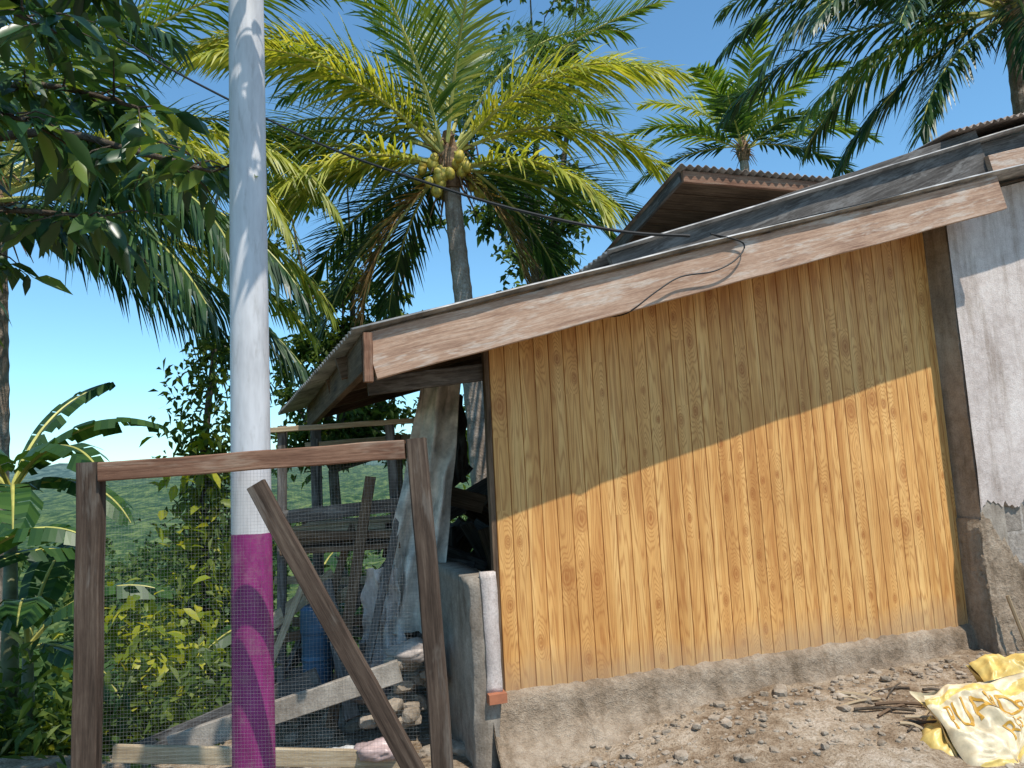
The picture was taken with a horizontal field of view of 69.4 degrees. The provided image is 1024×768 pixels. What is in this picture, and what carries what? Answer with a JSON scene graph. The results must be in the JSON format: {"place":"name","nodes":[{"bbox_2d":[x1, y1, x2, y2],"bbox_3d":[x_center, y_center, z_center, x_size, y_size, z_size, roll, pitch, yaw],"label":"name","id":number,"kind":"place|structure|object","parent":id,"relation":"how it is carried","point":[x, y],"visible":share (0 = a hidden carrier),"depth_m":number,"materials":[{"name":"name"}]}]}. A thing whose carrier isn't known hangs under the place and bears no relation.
{"place":"outdoors","nodes":[
{"label":"outdoors","id":0,"kind":"place"},
{"bbox_2d":[0,0,1012,468],"label":"sky","id":1,"kind":"structure","parent":0,"point":[62,345],"materials":[{"name":"blue"}]},
{"bbox_2d":[0,460,1023,767],"bbox_3d":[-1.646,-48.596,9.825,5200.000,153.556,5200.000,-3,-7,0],"label":"ground","id":2,"kind":"structure","parent":0,"point":[58,506],"depth_m":4.31,"materials":[{"name":"soil"}]},
{"bbox_2d":[0,524,105,571],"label":"banana plant","id":3,"kind":"object","parent":2,"relation":"on","point":[37,535],"visible":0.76,"depth_m":5.33,"materials":[{"name":"green plant"}]},
{"bbox_2d":[0,382,168,727],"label":"banana plant","id":4,"kind":"object","parent":2,"relation":"on","point":[32,456],"visible":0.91,"depth_m":6.20,"materials":[{"name":"green plant"}]},
{"bbox_2d":[0,543,173,753],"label":"banana plant","id":5,"kind":"object","parent":2,"relation":"on","point":[28,614],"visible":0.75,"depth_m":5.70,"materials":[{"name":"green plant"}]},
{"bbox_2d":[12,573,224,756],"bbox_3d":[-3.049,2.526,5.593,1.881,2.053,1.193,3,-9,-43],"label":"yellow green shrub","id":6,"kind":"object","parent":2,"relation":"on","point":[125,629],"visible":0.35,"depth_m":5.75,"materials":[{"name":"green plant"}]},
{"bbox_2d":[0,0,271,346],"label":"mango tree","id":7,"kind":"object","parent":2,"relation":"on","point":[92,158],"visible":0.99,"depth_m":3.38,"materials":[{"name":"green plant"}]},
{"bbox_2d":[0,0,353,652],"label":"coconut palm","id":8,"kind":"object","parent":2,"relation":"on","point":[202,313],"visible":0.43,"depth_m":7.78,"materials":[{"name":"green plant"}]},
{"bbox_2d":[104,333,294,721],"bbox_3d":[-2.819,2.273,7.298,2.148,5.517,1.674,3,-9,-40],"label":"vine covered tree","id":9,"kind":"object","parent":2,"relation":"on","point":[204,442],"visible":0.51,"depth_m":7.18,"materials":[{"name":"green plant"}]},
{"bbox_2d":[133,667,321,744],"bbox_3d":[-1.652,1.907,4.265,1.139,0.495,0.036,-4,-7,5],"label":"lumber plank","id":10,"kind":"object","parent":2,"relation":"on","point":[303,678],"visible":0.38,"depth_m":4.25,"materials":[{"name":"grey wood"}]},
{"bbox_2d":[0,515,481,767],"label":"undergrowth","id":11,"kind":"object","parent":2,"relation":"on","point":[12,717],"visible":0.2,"depth_m":5.01,"materials":[{"name":"green plant"}]},
{"bbox_2d":[18,498,472,742],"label":"distant trees","id":12,"kind":"object","parent":2,"relation":"on","point":[67,595],"visible":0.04,"depth_m":150.21,"materials":[{"name":"green plant"}]},
{"bbox_2d":[228,0,275,767],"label":"utility pole","id":13,"kind":"object","parent":2,"relation":"on","point":[250,430],"visible":0.94,"depth_m":2.87,"materials":[{"name":"paint"}]},
{"bbox_2d":[71,437,452,767],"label":"fence gate","id":14,"kind":"structure","parent":2,"relation":"on","point":[92,478],"depth_m":2.53,"materials":[{"name":"brown wood"}]},
{"bbox_2d":[184,552,364,663],"bbox_3d":[-1.884,3.424,7.033,2.196,3.474,1.737,2,-8,-37],"label":"banana plant","id":15,"kind":"object","parent":2,"relation":"on","point":[223,634],"visible":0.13,"depth_m":7.11,"materials":[{"name":"green plant"}]},
{"bbox_2d":[167,659,402,745],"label":"concrete lintel","id":16,"kind":"structure","parent":2,"relation":"on","point":[225,722],"depth_m":4.09,"materials":[{"name":"grey concrete"}]},
{"bbox_2d":[300,604,333,683],"bbox_3d":[-1.272,1.714,4.839,0.218,0.520,0.218,-3,-7,0],"label":"blue drum","id":17,"kind":"object","parent":2,"relation":"on","point":[325,665],"visible":0.61,"depth_m":4.76,"materials":[{"name":"plastic"}]},
{"bbox_2d":[270,418,423,728],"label":"lumber shed","id":18,"kind":"structure","parent":2,"relation":"on","point":[395,468],"depth_m":4.98,"materials":[{"name":"grey wood"}]},
{"bbox_2d":[310,430,323,573],"bbox_3d":[-1.647,1.696,6.303,0.092,2.700,0.092,-1,-7,-18],"label":"eave post","id":19,"kind":"object","parent":18,"relation":"attached to","point":[315,434],"visible":0.05,"depth_m":6.39,"materials":[{"name":"brown wood"}]},
{"bbox_2d":[359,567,406,667],"bbox_3d":[-0.840,1.526,4.796,0.288,0.669,0.185,-4,-7,12],"label":"hanging cloth","id":20,"kind":"object","parent":18,"relation":"hanging from","point":[386,632],"visible":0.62,"depth_m":4.82,"materials":[{"name":"grey fabric"}]},
{"bbox_2d":[370,384,460,633],"bbox_3d":[-0.648,0.811,4.950,0.700,1.732,0.191,-3,-7,0],"label":"hanging tarpaulin","id":21,"kind":"object","parent":18,"relation":"hanging from","point":[435,423],"visible":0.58,"depth_m":4.95,"materials":[{"name":"grey fabric"}]},
{"bbox_2d":[231,657,466,767],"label":"rock pile","id":22,"kind":"object","parent":2,"relation":"on","point":[458,746],"visible":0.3,"depth_m":4.40,"materials":[{"name":"stone"}]},
{"bbox_2d":[112,744,399,767],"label":"lumber plank","id":23,"kind":"object","parent":22,"relation":"on","point":[213,756],"visible":0.7,"depth_m":3.79,"materials":[{"name":"beige wood"}]},
{"bbox_2d":[333,745,353,748],"bbox_3d":[-0.897,1.982,3.946,0.219,0.101,0.160,-3,-7,0],"label":"plastic bag","id":24,"kind":"object","parent":22,"relation":"on","point":[349,746],"visible":0.1,"depth_m":3.94,"materials":[{"name":"white plastic"}]},
{"bbox_2d":[351,687,390,704],"bbox_3d":[-0.858,1.847,4.423,0.293,0.127,0.210,-1,-7,-16],"label":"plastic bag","id":25,"kind":"object","parent":22,"relation":"on","point":[360,700],"visible":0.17,"depth_m":4.38,"materials":[{"name":"black plastic"}]},
{"bbox_2d":[354,737,395,761],"bbox_3d":[-0.685,1.881,3.811,0.270,0.115,0.179,-3,-7,0],"label":"plastic bag","id":26,"kind":"object","parent":22,"relation":"on","point":[381,754],"visible":0.65,"depth_m":3.74,"materials":[{"name":"white plastic"}]},
{"bbox_2d":[384,637,423,662],"bbox_3d":[-0.590,1.582,4.399,0.336,0.138,0.240,-3,-7,0],"label":"plastic bag","id":27,"kind":"object","parent":22,"relation":"on","point":[409,653],"visible":0.64,"depth_m":4.32,"materials":[{"name":"white plastic"}]},
{"bbox_2d":[266,162,465,614],"bbox_3d":[-2.519,1.974,12.912,4.098,12.619,2.490,-3,-7,0],"label":"broadleaf tree","id":28,"kind":"object","parent":2,"relation":"on","point":[330,341],"visible":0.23,"depth_m":12.86,"materials":[{"name":"green plant"}]},
{"bbox_2d":[142,0,697,571],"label":"coconut palm","id":29,"kind":"object","parent":2,"relation":"on","point":[448,164],"visible":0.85,"depth_m":9.59,"materials":[{"name":"green plant"}]},
{"bbox_2d":[382,464,490,663],"bbox_3d":[-0.429,1.516,5.806,1.190,1.813,1.471,-1,-7,-13],"label":"scrap pile","id":30,"kind":"object","parent":2,"relation":"on","point":[471,531],"visible":0.28,"depth_m":5.72,"materials":[{"name":"brown wood"}]},
{"bbox_2d":[452,394,468,485],"bbox_3d":[-0.408,0.429,5.497,0.165,0.715,0.179,-3,-7,0],"label":"hanging cloth","id":31,"kind":"object","parent":30,"relation":"on","point":[461,466],"visible":0.54,"depth_m":5.49,"materials":[{"name":"black fabric"}]},
{"bbox_2d":[438,559,500,767],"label":"wall","id":32,"kind":"structure","parent":2,"relation":"on","point":[474,715],"depth_m":4.11,"materials":[{"name":"concrete"}]},
{"bbox_2d":[481,570,500,693],"bbox_3d":[-0.115,1.359,4.056,0.100,0.649,0.058,-1,-7,-18],"label":"wall cap render","id":33,"kind":"object","parent":32,"relation":"attached to","point":[491,632],"depth_m":4.03,"materials":[{"name":"paint"}]},
{"bbox_2d":[463,276,561,489],"bbox_3d":[0.106,2.599,12.135,2.827,8.911,1.844,-3,-7,0],"label":"broadleaf tree","id":34,"kind":"object","parent":2,"relation":"on","point":[518,285],"visible":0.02,"depth_m":12.09,"materials":[{"name":"green plant"}]},
{"bbox_2d":[451,0,599,291],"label":"broadleaf tree","id":35,"kind":"object","parent":2,"relation":"on","point":[508,252],"visible":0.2,"depth_m":16.58,"materials":[{"name":"green plant"}]},
{"bbox_2d":[493,624,977,767],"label":"mortar footing","id":36,"kind":"object","parent":2,"relation":"on","point":[559,724],"visible":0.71,"depth_m":4.33,"materials":[{"name":"grey concrete"}]},
{"bbox_2d":[487,689,506,704],"bbox_3d":[-0.093,1.695,4.017,0.100,0.052,0.121,-1,-7,-18],"label":"red brick","id":37,"kind":"object","parent":36,"relation":"on","point":[497,698],"visible":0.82,"depth_m":3.96,"materials":[{"name":"brick"}]},
{"bbox_2d":[488,232,967,691],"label":"wall panel","id":38,"kind":"structure","parent":36,"relation":"on","point":[750,467],"depth_m":4.73,"materials":[{"name":"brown wood"}]},
{"bbox_2d":[366,363,482,395],"bbox_3d":[-0.482,-0.030,4.275,0.712,0.180,0.053,-1,-7,-16],"label":"wooden beam","id":39,"kind":"object","parent":38,"relation":"attached to","point":[416,380],"visible":0.86,"depth_m":4.25,"materials":[{"name":"brown wood"}]},
{"bbox_2d":[481,351,503,689],"bbox_3d":[-0.115,0.697,4.252,0.033,2.116,0.052,-1,-7,-18],"label":"panel edge strip","id":40,"kind":"object","parent":38,"relation":"attached to","point":[490,469],"visible":0.61,"depth_m":4.25,"materials":[{"name":"brown wood"}]},
{"bbox_2d":[623,13,883,196],"bbox_3d":[7.539,-0.653,21.647,7.673,20.861,6.313,-3,-7,0],"label":"coconut palm","id":41,"kind":"object","parent":2,"relation":"on","point":[721,99],"visible":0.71,"depth_m":22.30,"materials":[{"name":"green plant"}]},
{"bbox_2d":[562,649,1023,767],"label":"rubble","id":42,"kind":"object","parent":2,"relation":"on","point":[682,755],"visible":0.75,"depth_m":4.06,"materials":[{"name":"stone"}]},
{"bbox_2d":[712,0,1023,177],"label":"coconut palm","id":43,"kind":"object","parent":2,"relation":"on","point":[1008,15],"visible":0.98,"depth_m":10.66,"materials":[{"name":"green plant"}]},
{"bbox_2d":[836,595,1023,731],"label":"wooden sticks","id":44,"kind":"object","parent":2,"relation":"on","point":[896,706],"visible":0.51,"depth_m":4.15,"materials":[{"name":"brown wood"}]},
{"bbox_2d":[920,715,957,755],"bbox_3d":[2.213,1.873,3.802,0.264,0.244,0.378,-9,-9,40],"label":"rice sack","id":45,"kind":"object","parent":2,"relation":"on","point":[932,737],"visible":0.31,"depth_m":3.73,"materials":[{"name":"yellow plastic"}]},
{"bbox_2d":[922,226,1006,541],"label":"column","id":46,"kind":"structure","parent":2,"relation":"on","point":[953,385],"depth_m":5.26,"materials":[{"name":"wood"}]},
{"bbox_2d":[910,672,1023,766],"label":"rice sack","id":47,"kind":"object","parent":2,"relation":"on","point":[982,723],"visible":0.98,"depth_m":3.73,"materials":[{"name":"white plastic"}]},
{"bbox_2d":[956,512,1023,655],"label":"splashed mortar","id":48,"kind":"object","parent":2,"relation":"on","point":[992,566],"visible":0.79,"depth_m":5.04,"materials":[{"name":"grey concrete"}]},
{"bbox_2d":[966,653,1023,681],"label":"rice sack","id":49,"kind":"object","parent":2,"relation":"on","point":[986,667],"visible":0.5,"depth_m":4.28,"materials":[{"name":"yellow plastic"}]},
{"bbox_2d":[1003,501,1023,565],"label":"block wall","id":50,"kind":"structure","parent":2,"relation":"on","point":[1014,519],"depth_m":5.18,"materials":[{"name":"grey concrete"}]},
{"bbox_2d":[946,181,1023,509],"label":"wall plaster coat","id":51,"kind":"object","parent":50,"relation":"attached to","point":[987,256],"depth_m":5.29,"materials":[{"name":"white paint"}]},
{"bbox_3d":[2.501,-1.099,6.547,0.052,0.042,3.270,-1,-7,-18],"label":"purlin","id":52,"kind":"object","parent":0,"visible":0},
{"bbox_2d":[278,164,1023,414],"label":"roof sheet","id":53,"kind":"object","parent":52,"relation":"on","point":[304,395],"visible":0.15,"depth_m":4.30,"materials":[{"name":"metal"}]},
{"bbox_2d":[307,334,362,424],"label":"eave beam","id":54,"kind":"structure","parent":53,"relation":"attached to","point":[323,403],"depth_m":4.53,"materials":[{"name":"brown wood"}]},
{"bbox_2d":[335,356,373,379],"bbox_3d":[1.972,-0.935,5.164,6.291,1.756,0.052,-1,-7,-18],"label":"rafter","id":55,"kind":"object","parent":54,"relation":"on","point":[341,363],"visible":0.08,"depth_m":4.09,"materials":[{"name":"brown wood"}]},
{"bbox_2d":[323,389,419,417],"bbox_3d":[1.152,-0.587,7.723,6.290,1.757,0.052,-1,-7,-18],"label":"rafter","id":56,"kind":"object","parent":54,"relation":"on","point":[359,404],"visible":0.07,"depth_m":6.80,"materials":[{"name":"brown wood"}]},
{"bbox_2d":[325,353,480,393],"bbox_3d":[1.712,-0.824,5.976,6.290,1.757,0.052,-1,-7,-18],"label":"rafter","id":57,"kind":"object","parent":54,"relation":"on","point":[361,385],"visible":0.09,"depth_m":5.13,"materials":[{"name":"brown wood"}]},
{"bbox_2d":[334,357,481,407],"bbox_3d":[1.409,-0.696,6.921,6.290,1.757,0.056,-1,-7,-18],"label":"rafter","id":58,"kind":"object","parent":54,"relation":"on","point":[355,396],"visible":0.04,"depth_m":5.95,"materials":[{"name":"brown wood"}]},
{"bbox_2d":[371,176,1006,379],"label":"front fascia","id":59,"kind":"structure","parent":54,"relation":"attached to","point":[415,344],"depth_m":4.16,"materials":[{"name":"brown wood"}]},
{"bbox_2d":[362,332,373,382],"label":"fascia end block","id":60,"kind":"structure","parent":59,"relation":"attached to","point":[367,344],"depth_m":3.58,"materials":[{"name":"brown wood"}]},
{"bbox_2d":[87,13,913,316],"bbox_3d":[-2.143,-3.326,5.987,9.356,6.574,1.217,-5,-7,19],"label":"power cable","id":61,"kind":"object","parent":59,"relation":"attached to","point":[497,203],"visible":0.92,"depth_m":4.60,"materials":[{"name":"black rubber"}]},
{"bbox_2d":[660,193,769,212],"bbox_3d":[1.963,-1.612,6.662,1.340,0.060,0.241,-1,-7,-18],"label":"raised roof board","id":62,"kind":"object","parent":53,"relation":"on","point":[679,201],"visible":0.59,"depth_m":6.58,"materials":[{"name":"brown wood"}]},
{"bbox_2d":[604,163,831,251],"bbox_3d":[1.792,-1.487,7.226,1.523,0.407,2.065,-1,-7,-18],"label":"raised roof sheet","id":63,"kind":"object","parent":62,"relation":"on","point":[729,170],"visible":0.09,"depth_m":6.34,"materials":[{"name":"metal"}]},
{"bbox_2d":[629,236,645,242],"bbox_3d":[1.743,-1.382,7.354,1.340,0.059,0.241,-1,-7,-18],"label":"raised roof board","id":64,"kind":"object","parent":63,"relation":"attached to","point":[635,238],"visible":0.02,"depth_m":7.08,"materials":[{"name":"brown wood"}]},
{"bbox_2d":[612,172,681,247],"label":"raised roof side","id":65,"kind":"structure","parent":63,"relation":"attached to","point":[659,200],"depth_m":6.56,"materials":[{"name":"grey wood"}]},
{"bbox_2d":[635,223,685,236],"bbox_3d":[1.817,-1.458,7.123,1.340,0.058,0.241,-1,-7,-18],"label":"raised roof board","id":66,"kind":"object","parent":63,"relation":"attached to","point":[654,228],"visible":0.2,"depth_m":6.93,"materials":[{"name":"brown wood"}]},
{"bbox_2d":[647,208,726,224],"bbox_3d":[1.890,-1.535,6.893,1.340,0.059,0.241,-1,-7,-18],"label":"raised roof board","id":67,"kind":"object","parent":63,"relation":"attached to","point":[673,216],"visible":0.38,"depth_m":6.77,"materials":[{"name":"brown wood"}]},
{"bbox_2d":[674,183,790,199],"bbox_3d":[2.037,-1.688,6.431,1.340,0.059,0.240,-1,-7,-18],"label":"raised roof board","id":68,"kind":"object","parent":63,"relation":"attached to","point":[708,190],"visible":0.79,"depth_m":6.42,"materials":[{"name":"brown wood"}]},
{"bbox_2d":[681,170,820,191],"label":"raised roof fascia","id":69,"kind":"structure","parent":63,"relation":"attached to","point":[734,181],"depth_m":6.27,"materials":[{"name":"brown wood"}]},
{"bbox_2d":[607,130,987,264],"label":"fascia","id":70,"kind":"structure","parent":53,"relation":"attached to","point":[962,162],"depth_m":5.34,"materials":[{"name":"grey wood"}]},
{"bbox_2d":[984,147,1023,186],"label":"barge","id":71,"kind":"object","parent":70,"relation":"attached to","point":[1005,159],"visible":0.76,"depth_m":5.80,"materials":[{"name":"brown wood"}]},
{"bbox_2d":[575,125,1023,272],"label":"roof sheet","id":72,"kind":"object","parent":53,"relation":"on","point":[600,261],"visible":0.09,"depth_m":5.14,"materials":[{"name":"metal"}]},
{"bbox_2d":[912,113,1023,151],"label":"roof lap","id":73,"kind":"object","parent":72,"relation":"on","point":[985,128],"visible":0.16,"depth_m":5.84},
{"bbox_2d":[980,132,1023,156],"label":"barge","id":74,"kind":"object","parent":72,"relation":"attached to","point":[1007,143],"visible":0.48,"depth_m":5.98,"materials":[{"name":"grey wood"}]}
]}

